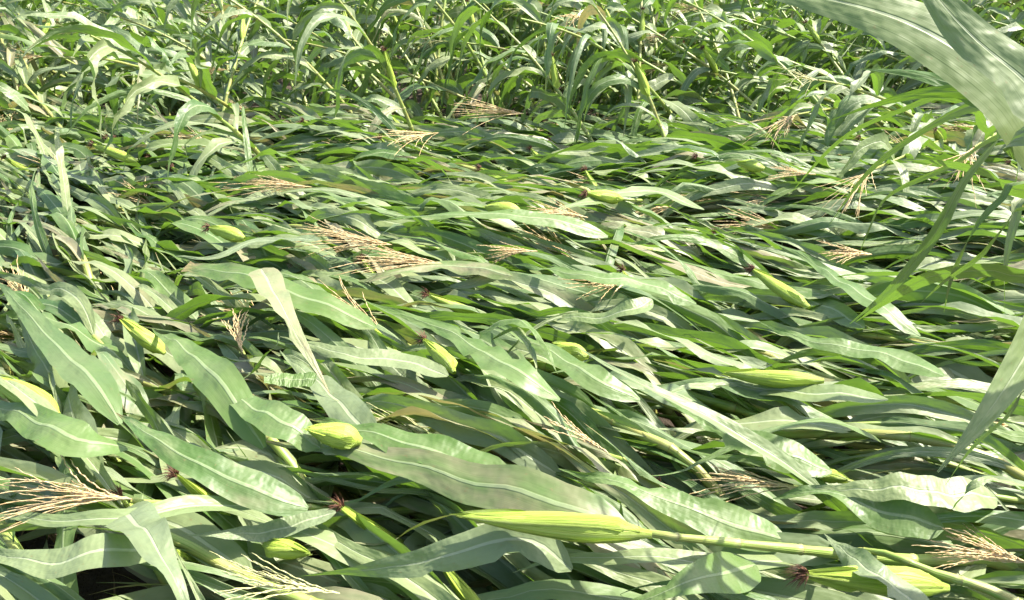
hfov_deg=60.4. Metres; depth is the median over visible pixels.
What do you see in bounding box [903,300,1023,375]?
maize plant
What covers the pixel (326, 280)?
maize plant
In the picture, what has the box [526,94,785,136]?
maize plant
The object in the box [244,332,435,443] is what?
maize plant
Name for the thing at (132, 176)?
maize plant
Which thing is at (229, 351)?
maize plant
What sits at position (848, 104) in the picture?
maize plant
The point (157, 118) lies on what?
maize plant
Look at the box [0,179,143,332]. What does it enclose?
maize plant
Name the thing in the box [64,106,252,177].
maize plant
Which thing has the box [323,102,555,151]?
maize plant
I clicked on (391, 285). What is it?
maize plant
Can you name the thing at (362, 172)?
maize plant
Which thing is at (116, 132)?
maize plant
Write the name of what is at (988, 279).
maize plant
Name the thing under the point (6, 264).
maize plant
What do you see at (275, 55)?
maize plant
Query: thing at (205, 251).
maize plant
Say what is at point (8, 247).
maize plant
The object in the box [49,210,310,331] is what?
maize plant
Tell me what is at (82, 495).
maize plant
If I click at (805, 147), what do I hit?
maize plant
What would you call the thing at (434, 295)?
maize plant
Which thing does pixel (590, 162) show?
maize plant
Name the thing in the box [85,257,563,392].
maize plant
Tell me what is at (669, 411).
maize plant
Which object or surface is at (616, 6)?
maize plant
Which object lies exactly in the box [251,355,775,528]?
maize plant
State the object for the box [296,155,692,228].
maize plant
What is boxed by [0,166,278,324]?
maize plant
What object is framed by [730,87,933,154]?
maize plant
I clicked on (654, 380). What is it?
maize plant
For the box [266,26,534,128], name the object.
maize plant
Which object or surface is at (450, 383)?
maize plant
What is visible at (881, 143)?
maize plant
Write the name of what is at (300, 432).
maize plant
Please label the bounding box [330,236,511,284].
maize plant
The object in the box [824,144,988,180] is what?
maize plant
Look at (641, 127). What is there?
maize plant
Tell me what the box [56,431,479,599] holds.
maize plant
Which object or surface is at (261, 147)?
maize plant
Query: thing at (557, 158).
maize plant
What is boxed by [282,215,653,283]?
maize plant
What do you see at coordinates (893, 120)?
maize plant
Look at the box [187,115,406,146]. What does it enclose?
maize plant
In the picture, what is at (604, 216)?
maize plant
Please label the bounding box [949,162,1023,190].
maize plant
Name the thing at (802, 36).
distant maize
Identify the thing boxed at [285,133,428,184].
maize plant
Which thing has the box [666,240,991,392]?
maize plant
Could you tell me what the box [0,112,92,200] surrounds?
maize plant
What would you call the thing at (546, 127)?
maize plant
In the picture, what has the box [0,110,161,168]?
maize plant
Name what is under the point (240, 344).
maize plant
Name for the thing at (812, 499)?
maize plant
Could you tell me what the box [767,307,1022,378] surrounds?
maize plant
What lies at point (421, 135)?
maize plant
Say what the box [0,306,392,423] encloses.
maize plant
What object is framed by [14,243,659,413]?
maize plant
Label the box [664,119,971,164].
maize plant
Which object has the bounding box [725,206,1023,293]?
maize plant
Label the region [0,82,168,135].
maize plant
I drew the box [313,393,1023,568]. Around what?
maize plant
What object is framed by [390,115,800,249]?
maize plant
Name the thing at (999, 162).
maize plant
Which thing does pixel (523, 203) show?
maize plant
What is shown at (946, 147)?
maize plant
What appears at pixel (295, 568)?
maize plant
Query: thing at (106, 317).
maize plant
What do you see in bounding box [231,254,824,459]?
maize plant
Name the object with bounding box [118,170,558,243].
maize plant
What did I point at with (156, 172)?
maize plant
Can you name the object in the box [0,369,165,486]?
maize plant
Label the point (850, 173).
maize plant
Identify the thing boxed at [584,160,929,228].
maize plant
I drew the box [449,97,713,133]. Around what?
maize plant
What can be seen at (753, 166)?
maize plant
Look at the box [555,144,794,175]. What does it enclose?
maize plant
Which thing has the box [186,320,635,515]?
maize plant
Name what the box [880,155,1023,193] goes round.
maize plant
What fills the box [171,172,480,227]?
maize plant
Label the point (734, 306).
maize plant
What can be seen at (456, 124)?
maize plant
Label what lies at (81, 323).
maize plant
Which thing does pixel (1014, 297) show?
maize plant
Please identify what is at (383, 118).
maize plant
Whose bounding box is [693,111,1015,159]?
maize plant
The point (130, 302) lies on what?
maize plant
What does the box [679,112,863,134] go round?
maize plant
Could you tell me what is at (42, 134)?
maize plant
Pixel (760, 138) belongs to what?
maize plant
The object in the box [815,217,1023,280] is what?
maize plant
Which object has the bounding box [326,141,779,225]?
maize plant
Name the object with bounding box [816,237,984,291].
maize plant
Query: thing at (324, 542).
maize plant
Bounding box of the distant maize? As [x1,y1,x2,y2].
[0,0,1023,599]
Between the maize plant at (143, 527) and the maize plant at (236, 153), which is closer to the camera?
the maize plant at (143, 527)
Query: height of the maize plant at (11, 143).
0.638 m
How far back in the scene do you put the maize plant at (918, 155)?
4.28 m
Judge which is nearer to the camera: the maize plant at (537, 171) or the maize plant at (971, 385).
the maize plant at (971, 385)
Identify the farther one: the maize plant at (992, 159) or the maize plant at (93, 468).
the maize plant at (992, 159)
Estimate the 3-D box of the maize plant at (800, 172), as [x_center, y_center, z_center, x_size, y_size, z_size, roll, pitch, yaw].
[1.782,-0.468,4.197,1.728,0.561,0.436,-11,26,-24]
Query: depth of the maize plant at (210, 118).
4.89 m
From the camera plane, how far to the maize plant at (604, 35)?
5.38 m
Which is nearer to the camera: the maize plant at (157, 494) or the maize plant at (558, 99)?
the maize plant at (157, 494)
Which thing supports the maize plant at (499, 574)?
on the ground
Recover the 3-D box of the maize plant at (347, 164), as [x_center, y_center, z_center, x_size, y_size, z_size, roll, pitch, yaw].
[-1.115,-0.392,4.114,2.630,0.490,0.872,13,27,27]
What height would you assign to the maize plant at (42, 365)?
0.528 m
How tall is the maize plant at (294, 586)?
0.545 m
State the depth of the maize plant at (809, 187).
3.79 m
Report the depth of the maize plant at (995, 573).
1.67 m
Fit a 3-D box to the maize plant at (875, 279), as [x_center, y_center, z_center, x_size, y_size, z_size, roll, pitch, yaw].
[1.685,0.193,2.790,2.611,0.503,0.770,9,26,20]
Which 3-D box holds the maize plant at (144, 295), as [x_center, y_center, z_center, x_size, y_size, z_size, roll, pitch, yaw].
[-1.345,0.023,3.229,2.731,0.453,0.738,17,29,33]
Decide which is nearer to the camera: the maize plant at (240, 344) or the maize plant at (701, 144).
the maize plant at (240, 344)
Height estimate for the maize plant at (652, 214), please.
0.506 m
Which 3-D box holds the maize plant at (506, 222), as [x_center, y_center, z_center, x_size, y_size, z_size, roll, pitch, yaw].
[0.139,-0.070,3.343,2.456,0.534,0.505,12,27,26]
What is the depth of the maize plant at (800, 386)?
2.19 m
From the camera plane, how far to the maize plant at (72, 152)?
4.55 m
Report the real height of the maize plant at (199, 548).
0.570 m
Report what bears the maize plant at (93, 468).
on the ground
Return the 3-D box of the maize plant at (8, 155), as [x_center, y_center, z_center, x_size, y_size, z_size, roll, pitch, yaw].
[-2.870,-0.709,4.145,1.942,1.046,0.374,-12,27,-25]
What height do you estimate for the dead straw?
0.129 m
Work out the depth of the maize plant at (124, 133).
5.10 m
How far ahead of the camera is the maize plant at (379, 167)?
4.29 m
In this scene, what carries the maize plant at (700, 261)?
on the ground
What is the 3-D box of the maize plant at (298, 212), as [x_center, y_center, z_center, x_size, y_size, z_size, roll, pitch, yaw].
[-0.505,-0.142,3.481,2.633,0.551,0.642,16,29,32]
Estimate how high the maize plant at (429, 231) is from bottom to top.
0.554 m
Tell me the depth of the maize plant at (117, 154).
4.20 m
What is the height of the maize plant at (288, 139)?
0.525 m
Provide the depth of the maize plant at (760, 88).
5.84 m
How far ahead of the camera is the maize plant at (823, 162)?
4.08 m
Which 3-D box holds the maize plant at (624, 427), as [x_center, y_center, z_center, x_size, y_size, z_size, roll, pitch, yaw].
[-0.189,0.289,2.542,2.363,0.521,0.546,12,27,25]
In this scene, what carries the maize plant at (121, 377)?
on the ground
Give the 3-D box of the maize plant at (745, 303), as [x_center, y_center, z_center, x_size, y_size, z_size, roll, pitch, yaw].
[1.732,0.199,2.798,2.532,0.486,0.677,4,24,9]
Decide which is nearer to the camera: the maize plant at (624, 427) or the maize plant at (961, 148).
the maize plant at (624, 427)
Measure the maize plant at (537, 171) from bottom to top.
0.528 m
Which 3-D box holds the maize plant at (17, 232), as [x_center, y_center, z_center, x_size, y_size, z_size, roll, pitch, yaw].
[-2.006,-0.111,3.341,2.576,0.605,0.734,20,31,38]
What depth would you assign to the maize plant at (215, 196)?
4.12 m
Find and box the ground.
[0,1,1023,599]
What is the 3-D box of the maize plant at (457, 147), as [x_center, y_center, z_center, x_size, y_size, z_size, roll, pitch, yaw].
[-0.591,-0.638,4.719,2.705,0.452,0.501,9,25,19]
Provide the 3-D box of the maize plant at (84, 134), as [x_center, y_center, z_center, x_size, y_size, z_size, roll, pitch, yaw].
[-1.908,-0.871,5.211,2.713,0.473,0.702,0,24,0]
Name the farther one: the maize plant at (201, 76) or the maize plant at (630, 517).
the maize plant at (201, 76)
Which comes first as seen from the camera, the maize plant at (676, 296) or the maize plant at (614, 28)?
the maize plant at (676, 296)
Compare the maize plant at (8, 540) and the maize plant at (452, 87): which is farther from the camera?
the maize plant at (452, 87)
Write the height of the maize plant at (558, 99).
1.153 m
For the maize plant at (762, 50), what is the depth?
5.39 m
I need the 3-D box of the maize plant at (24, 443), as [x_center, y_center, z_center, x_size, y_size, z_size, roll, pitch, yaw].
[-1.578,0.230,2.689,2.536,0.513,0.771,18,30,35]
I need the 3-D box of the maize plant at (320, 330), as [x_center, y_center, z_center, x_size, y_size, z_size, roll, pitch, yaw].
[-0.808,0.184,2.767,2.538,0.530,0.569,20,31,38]
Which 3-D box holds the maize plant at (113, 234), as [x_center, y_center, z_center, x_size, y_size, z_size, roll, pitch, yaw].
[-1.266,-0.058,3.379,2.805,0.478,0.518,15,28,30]
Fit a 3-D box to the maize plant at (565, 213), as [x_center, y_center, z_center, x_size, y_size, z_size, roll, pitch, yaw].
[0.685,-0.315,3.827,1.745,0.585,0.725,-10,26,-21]
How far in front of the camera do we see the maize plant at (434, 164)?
3.89 m
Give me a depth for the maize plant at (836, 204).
3.68 m
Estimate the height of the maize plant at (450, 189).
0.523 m
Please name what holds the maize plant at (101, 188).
on the ground
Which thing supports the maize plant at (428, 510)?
on the ground
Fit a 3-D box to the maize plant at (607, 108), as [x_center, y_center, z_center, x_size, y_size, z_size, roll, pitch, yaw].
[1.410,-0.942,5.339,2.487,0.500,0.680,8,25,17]
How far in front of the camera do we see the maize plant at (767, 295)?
3.07 m
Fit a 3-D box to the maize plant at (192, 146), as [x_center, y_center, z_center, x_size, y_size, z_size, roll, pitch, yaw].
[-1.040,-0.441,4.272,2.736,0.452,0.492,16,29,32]
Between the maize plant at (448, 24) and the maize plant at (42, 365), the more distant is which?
the maize plant at (448, 24)
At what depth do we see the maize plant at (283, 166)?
4.33 m
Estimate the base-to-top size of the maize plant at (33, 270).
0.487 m
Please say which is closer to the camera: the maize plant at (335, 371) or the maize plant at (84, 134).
the maize plant at (335, 371)
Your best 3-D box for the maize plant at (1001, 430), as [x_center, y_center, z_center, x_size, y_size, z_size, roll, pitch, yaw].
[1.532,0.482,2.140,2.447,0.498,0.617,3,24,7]
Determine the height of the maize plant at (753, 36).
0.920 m
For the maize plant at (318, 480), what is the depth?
1.85 m
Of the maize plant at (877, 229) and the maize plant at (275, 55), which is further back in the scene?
the maize plant at (275, 55)
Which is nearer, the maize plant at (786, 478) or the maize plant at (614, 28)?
the maize plant at (786, 478)
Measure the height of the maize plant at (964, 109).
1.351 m
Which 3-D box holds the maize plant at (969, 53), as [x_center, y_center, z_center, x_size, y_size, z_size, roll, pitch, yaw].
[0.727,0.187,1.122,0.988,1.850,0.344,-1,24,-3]
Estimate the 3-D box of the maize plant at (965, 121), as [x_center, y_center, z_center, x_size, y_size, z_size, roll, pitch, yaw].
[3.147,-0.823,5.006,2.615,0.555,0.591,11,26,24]
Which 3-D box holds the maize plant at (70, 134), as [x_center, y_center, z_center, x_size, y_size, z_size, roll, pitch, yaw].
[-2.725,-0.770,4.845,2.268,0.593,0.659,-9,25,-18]
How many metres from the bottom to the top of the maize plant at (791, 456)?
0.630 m
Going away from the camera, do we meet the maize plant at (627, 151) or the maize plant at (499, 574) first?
the maize plant at (499, 574)
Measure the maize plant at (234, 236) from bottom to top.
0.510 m
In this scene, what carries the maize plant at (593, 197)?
on the ground
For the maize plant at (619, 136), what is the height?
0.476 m
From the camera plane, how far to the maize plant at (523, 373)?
2.24 m
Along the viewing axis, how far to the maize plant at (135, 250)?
3.56 m
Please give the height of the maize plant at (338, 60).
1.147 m
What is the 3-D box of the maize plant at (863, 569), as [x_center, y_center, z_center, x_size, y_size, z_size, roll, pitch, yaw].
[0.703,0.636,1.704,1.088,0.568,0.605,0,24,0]
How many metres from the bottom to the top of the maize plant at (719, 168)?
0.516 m
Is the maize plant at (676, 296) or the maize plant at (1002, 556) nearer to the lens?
the maize plant at (1002, 556)
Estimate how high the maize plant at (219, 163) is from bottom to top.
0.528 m
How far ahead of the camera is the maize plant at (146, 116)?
5.56 m
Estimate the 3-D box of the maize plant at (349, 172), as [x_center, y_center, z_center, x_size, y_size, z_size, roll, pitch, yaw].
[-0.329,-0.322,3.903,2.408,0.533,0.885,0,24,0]
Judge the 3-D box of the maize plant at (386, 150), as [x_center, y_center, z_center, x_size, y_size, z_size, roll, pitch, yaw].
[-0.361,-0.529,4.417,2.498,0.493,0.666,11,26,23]
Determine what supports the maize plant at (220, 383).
on the ground
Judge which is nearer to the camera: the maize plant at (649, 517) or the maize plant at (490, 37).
the maize plant at (649, 517)
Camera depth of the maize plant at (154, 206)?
3.61 m
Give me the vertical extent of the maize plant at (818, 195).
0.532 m
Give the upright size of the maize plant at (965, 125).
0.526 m
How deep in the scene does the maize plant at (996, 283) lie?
3.14 m
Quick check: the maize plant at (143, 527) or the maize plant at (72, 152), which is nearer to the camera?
the maize plant at (143, 527)
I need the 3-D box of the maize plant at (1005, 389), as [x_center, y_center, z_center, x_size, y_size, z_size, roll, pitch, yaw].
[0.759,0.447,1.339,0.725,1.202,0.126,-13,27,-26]
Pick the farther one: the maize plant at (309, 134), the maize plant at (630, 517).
the maize plant at (309, 134)
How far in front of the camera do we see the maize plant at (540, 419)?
2.10 m
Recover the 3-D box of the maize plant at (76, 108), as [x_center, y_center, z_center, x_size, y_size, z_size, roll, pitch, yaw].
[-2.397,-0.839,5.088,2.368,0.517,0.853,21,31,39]
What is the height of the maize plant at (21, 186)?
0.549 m
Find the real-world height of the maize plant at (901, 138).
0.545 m
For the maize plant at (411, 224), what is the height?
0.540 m
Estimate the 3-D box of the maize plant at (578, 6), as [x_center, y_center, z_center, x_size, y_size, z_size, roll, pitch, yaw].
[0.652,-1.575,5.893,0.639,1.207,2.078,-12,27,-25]
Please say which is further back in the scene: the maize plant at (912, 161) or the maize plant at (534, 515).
the maize plant at (912, 161)
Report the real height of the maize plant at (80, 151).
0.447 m
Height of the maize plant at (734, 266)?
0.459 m
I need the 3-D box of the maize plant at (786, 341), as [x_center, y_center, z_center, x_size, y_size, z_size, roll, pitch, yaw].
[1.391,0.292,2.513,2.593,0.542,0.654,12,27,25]
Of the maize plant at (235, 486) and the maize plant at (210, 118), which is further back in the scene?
the maize plant at (210, 118)
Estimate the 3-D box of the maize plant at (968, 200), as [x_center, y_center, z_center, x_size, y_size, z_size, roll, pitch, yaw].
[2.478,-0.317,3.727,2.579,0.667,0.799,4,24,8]
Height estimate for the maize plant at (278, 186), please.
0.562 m
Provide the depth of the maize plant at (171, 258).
3.37 m
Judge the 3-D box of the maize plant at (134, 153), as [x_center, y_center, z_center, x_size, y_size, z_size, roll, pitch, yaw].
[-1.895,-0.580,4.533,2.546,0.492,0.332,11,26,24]
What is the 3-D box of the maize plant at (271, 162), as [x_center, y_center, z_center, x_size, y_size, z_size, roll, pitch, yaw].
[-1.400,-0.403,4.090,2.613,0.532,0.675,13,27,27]
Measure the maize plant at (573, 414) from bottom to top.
0.505 m
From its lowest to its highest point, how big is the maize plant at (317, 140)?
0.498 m
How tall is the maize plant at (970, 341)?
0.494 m
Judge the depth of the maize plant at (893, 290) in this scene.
1.32 m
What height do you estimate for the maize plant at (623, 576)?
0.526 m
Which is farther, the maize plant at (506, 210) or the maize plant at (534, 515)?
the maize plant at (506, 210)
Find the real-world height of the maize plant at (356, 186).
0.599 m
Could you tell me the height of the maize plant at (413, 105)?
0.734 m
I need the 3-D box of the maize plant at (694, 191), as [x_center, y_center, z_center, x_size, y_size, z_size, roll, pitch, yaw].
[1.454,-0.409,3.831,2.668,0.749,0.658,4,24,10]
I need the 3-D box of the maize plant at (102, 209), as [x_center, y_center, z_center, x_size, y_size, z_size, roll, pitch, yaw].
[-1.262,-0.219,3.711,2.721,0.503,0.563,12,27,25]
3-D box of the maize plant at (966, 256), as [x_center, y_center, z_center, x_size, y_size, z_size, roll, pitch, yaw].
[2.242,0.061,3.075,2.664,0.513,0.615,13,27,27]
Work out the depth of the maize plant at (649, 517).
1.68 m
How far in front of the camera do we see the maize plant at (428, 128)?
4.91 m
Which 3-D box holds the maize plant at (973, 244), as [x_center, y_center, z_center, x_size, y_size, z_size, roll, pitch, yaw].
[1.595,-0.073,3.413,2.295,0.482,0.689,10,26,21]
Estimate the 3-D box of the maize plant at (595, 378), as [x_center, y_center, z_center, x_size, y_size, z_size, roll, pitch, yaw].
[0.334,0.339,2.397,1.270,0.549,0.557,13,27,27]
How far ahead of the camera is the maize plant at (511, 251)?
3.00 m
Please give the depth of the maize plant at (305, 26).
4.68 m
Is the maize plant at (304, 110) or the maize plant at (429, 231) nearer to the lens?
the maize plant at (429, 231)
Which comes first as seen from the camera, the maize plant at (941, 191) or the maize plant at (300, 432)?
the maize plant at (300, 432)
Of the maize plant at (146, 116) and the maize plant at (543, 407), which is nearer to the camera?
the maize plant at (543, 407)
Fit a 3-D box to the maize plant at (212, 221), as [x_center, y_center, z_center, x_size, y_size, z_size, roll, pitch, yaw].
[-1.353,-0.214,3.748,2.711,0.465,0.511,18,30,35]
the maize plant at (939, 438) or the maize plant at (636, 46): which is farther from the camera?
the maize plant at (636, 46)
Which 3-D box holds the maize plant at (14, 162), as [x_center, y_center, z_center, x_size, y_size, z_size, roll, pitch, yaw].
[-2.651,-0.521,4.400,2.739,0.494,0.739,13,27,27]
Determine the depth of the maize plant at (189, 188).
3.81 m
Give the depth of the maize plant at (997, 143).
4.87 m
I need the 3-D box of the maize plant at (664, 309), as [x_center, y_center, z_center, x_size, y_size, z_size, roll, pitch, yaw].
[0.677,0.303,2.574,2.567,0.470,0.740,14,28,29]
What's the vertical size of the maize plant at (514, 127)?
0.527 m
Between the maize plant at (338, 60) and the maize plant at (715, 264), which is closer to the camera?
the maize plant at (715, 264)
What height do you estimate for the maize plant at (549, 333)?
0.492 m
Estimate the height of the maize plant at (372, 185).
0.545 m
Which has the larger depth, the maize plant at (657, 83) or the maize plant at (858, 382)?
the maize plant at (657, 83)
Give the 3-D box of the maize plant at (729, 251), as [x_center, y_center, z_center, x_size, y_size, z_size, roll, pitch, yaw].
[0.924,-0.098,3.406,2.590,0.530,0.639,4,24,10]
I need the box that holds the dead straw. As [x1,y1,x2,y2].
[0,126,995,596]
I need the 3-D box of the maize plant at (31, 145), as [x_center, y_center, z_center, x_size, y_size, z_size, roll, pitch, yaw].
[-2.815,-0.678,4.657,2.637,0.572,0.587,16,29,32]
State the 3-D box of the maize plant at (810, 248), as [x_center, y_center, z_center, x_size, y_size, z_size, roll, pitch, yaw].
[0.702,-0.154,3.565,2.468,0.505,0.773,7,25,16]
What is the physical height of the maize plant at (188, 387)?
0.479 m
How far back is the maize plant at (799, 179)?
3.84 m
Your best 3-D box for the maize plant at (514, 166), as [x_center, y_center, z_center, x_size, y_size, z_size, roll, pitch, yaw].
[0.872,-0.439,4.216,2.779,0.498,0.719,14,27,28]
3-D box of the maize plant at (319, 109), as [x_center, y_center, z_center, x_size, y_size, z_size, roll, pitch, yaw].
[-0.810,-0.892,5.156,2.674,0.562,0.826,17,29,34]
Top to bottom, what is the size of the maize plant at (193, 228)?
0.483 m
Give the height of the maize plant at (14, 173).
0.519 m
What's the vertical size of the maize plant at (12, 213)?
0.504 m
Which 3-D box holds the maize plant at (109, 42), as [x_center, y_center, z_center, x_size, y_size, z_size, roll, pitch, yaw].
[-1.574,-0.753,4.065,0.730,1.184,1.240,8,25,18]
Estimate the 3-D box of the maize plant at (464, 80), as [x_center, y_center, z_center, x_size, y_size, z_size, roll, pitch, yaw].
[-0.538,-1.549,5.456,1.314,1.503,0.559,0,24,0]
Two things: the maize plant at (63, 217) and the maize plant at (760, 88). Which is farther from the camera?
the maize plant at (760, 88)
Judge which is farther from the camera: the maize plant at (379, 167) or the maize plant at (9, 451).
the maize plant at (379, 167)
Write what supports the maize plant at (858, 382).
on the ground
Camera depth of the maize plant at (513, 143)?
4.57 m
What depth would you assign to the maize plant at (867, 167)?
3.94 m
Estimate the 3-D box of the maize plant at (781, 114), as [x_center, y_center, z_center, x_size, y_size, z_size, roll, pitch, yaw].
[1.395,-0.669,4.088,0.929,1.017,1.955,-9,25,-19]
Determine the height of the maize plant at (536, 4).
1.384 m
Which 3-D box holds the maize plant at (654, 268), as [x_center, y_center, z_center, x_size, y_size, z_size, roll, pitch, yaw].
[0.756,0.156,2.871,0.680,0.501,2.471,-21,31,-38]
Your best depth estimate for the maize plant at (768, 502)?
2.00 m
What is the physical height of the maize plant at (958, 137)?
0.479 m
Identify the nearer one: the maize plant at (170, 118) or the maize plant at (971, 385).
the maize plant at (971, 385)
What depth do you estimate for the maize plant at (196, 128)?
5.01 m
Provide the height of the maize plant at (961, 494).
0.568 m
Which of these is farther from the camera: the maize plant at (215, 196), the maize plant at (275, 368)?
the maize plant at (215, 196)
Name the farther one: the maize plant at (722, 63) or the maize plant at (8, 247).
the maize plant at (722, 63)
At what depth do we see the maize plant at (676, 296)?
2.64 m
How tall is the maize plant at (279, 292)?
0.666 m
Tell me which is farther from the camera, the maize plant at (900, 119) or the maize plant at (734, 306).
the maize plant at (900, 119)
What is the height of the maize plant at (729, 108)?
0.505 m
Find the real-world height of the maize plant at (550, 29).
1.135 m
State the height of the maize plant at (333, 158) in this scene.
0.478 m
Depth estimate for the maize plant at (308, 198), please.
3.45 m
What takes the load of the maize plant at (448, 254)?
on the ground
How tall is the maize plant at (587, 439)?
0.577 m
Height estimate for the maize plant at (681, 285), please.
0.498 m
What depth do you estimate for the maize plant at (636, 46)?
5.61 m
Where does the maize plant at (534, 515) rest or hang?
on the ground
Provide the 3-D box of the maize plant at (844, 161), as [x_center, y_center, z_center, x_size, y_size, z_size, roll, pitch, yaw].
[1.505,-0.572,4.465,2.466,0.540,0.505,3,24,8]
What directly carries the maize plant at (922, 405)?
on the ground
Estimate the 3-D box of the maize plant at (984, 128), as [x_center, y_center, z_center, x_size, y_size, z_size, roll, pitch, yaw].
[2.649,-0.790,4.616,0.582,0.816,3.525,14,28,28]
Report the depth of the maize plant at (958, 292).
2.77 m
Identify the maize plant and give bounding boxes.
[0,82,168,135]
[0,108,103,194]
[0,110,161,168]
[0,111,201,146]
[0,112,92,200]
[0,115,109,143]
[0,121,91,148]
[0,127,114,307]
[0,150,39,211]
[0,152,86,204]
[0,162,104,274]
[0,164,344,257]
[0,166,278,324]
[0,168,104,331]
[0,169,118,287]
[0,170,167,321]
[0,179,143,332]
[0,187,207,491]
[0,193,370,282]
[0,203,61,322]
[0,205,40,451]
[0,211,358,498]
[0,254,354,500]
[0,255,337,496]
[0,283,265,448]
[0,291,330,587]
[0,302,83,468]
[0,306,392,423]
[0,314,221,577]
[0,344,551,576]
[0,353,265,599]
[0,367,201,586]
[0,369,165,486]
[0,408,284,584]
[0,413,450,594]
[0,427,23,549]
[0,452,497,594]
[0,457,386,599]
[0,476,405,599]
[1,390,587,599]
[2,303,295,387]
[4,139,80,202]
[4,142,154,177]
[7,119,127,218]
[8,122,308,145]
[11,11,266,179]
[14,92,122,137]
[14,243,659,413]
[16,34,247,145]
[16,85,156,132]
[16,396,597,599]
[17,148,340,257]
[19,152,376,272]
[19,188,353,237]
[20,134,211,168]
[42,184,230,250]
[44,239,433,387]
[45,97,285,138]
[48,145,200,158]
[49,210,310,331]
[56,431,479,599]
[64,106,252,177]
[66,143,172,187]
[68,148,244,157]
[70,100,418,187]
[72,277,553,599]
[73,156,158,262]
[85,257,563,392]
[86,139,223,175]
[86,176,359,323]
[87,352,588,547]
[89,314,1023,594]
[92,109,239,145]
[92,153,347,243]
[96,115,326,147]
[98,247,696,442]
[99,136,167,271]
[100,416,932,599]
[105,119,239,249]
[105,444,713,599]
[106,156,255,263]
[117,138,375,181]
[117,178,433,383]
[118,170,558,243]
[126,140,401,185]
[132,102,306,152]
[139,115,317,167]
[142,117,439,145]
[143,112,431,154]
[147,173,491,226]
[149,310,336,544]
[150,0,358,114]
[152,285,731,502]
[153,217,294,266]
[158,177,561,254]
[162,88,480,171]
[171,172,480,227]
[174,234,449,393]
[179,216,603,405]
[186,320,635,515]
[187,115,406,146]
[187,145,257,162]
[187,395,506,507]
[192,117,468,160]
[193,324,675,548]
[194,222,371,282]
[198,95,400,146]
[199,160,597,221]
[199,328,812,567]
[201,197,701,362]
[203,358,778,599]
[205,54,423,123]
[209,148,713,273]
[210,520,486,599]
[211,349,756,599]
[216,83,446,139]
[220,120,491,165]
[227,175,472,194]
[231,142,589,198]
[231,215,627,355]
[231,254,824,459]
[237,0,420,122]
[238,155,426,198]
[240,372,673,547]
[244,230,935,463]
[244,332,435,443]
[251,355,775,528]
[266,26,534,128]
[266,440,1023,590]
[270,200,793,368]
[273,192,711,363]
[275,119,618,185]
[280,298,619,408]
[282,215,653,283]
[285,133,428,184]
[285,182,637,219]
[285,360,668,545]
[286,0,416,139]
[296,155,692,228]
[296,409,793,599]
[308,258,897,448]
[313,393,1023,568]
[318,153,704,225]
[318,276,1023,511]
[320,111,480,156]
[321,0,508,127]
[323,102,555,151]
[323,126,730,223]
[325,98,623,145]
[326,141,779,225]
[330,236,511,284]
[334,225,875,379]
[338,194,882,378]
[344,372,1023,599]
[345,117,722,226]
[355,129,511,155]
[372,9,581,129]
[383,202,607,238]
[385,154,790,281]
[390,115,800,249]
[391,153,653,276]
[394,221,996,377]
[398,25,649,124]
[415,159,798,219]
[419,127,745,163]
[423,0,593,143]
[434,226,1003,339]
[435,249,1000,411]
[442,174,839,271]
[445,0,630,126]
[446,332,989,599]
[447,153,900,237]
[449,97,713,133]
[462,135,719,183]
[462,218,1015,341]
[469,186,760,276]
[476,193,792,281]
[479,0,679,142]
[479,241,688,282]
[480,319,766,476]
[483,117,766,162]
[485,195,909,279]
[487,128,780,155]
[497,173,867,272]
[501,200,961,374]
[503,4,728,129]
[505,552,1023,594]
[513,263,772,323]
[514,119,859,151]
[517,133,892,182]
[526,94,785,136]
[527,196,803,240]
[534,186,826,261]
[540,0,653,113]
[542,401,835,510]
[545,0,667,144]
[546,4,682,103]
[552,249,1009,379]
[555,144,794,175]
[562,142,1012,250]
[567,155,977,246]
[571,102,824,138]
[572,187,867,308]
[573,345,985,540]
[577,356,1023,572]
[580,0,780,121]
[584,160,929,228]
[586,115,853,144]
[587,211,1023,289]
[588,115,1022,242]
[590,149,1016,247]
[596,334,1023,477]
[600,0,675,115]
[608,0,831,122]
[612,208,1023,302]
[618,127,968,178]
[629,21,907,124]
[632,534,1021,599]
[638,359,1023,498]
[642,197,1023,275]
[644,48,893,130]
[646,150,1000,242]
[650,161,1009,244]
[653,57,833,123]
[656,151,1002,282]
[656,301,1023,371]
[657,322,954,402]
[657,377,1023,471]
[663,228,988,331]
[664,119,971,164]
[664,129,847,172]
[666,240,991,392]
[675,283,1015,372]
[676,88,893,142]
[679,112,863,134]
[680,186,1023,238]
[685,465,981,568]
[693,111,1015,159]
[694,197,1023,262]
[701,246,1023,293]
[709,258,1019,367]
[724,416,1023,597]
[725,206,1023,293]
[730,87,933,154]
[730,100,903,141]
[736,123,960,156]
[737,159,1001,253]
[752,139,829,153]
[755,140,1023,179]
[764,64,948,150]
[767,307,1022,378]
[768,163,815,179]
[770,36,929,231]
[775,0,1023,169]
[785,203,1023,281]
[788,98,1023,301]
[795,264,1010,323]
[797,166,1023,239]
[799,107,975,135]
[812,119,959,238]
[812,146,1017,166]
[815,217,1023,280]
[815,467,1023,553]
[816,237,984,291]
[818,354,1023,430]
[819,130,1014,162]
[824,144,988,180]
[832,68,1023,323]
[835,175,1023,241]
[859,130,1008,159]
[864,125,1004,145]
[874,114,995,135]
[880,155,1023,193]
[883,129,1023,170]
[883,159,982,183]
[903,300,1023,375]
[911,523,1023,568]
[926,105,1020,204]
[937,316,1023,483]
[939,116,995,131]
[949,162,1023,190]
[959,139,1002,151]
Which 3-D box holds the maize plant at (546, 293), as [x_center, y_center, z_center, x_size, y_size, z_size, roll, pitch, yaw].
[0.155,0.124,2.948,2.848,0.497,0.495,13,27,26]

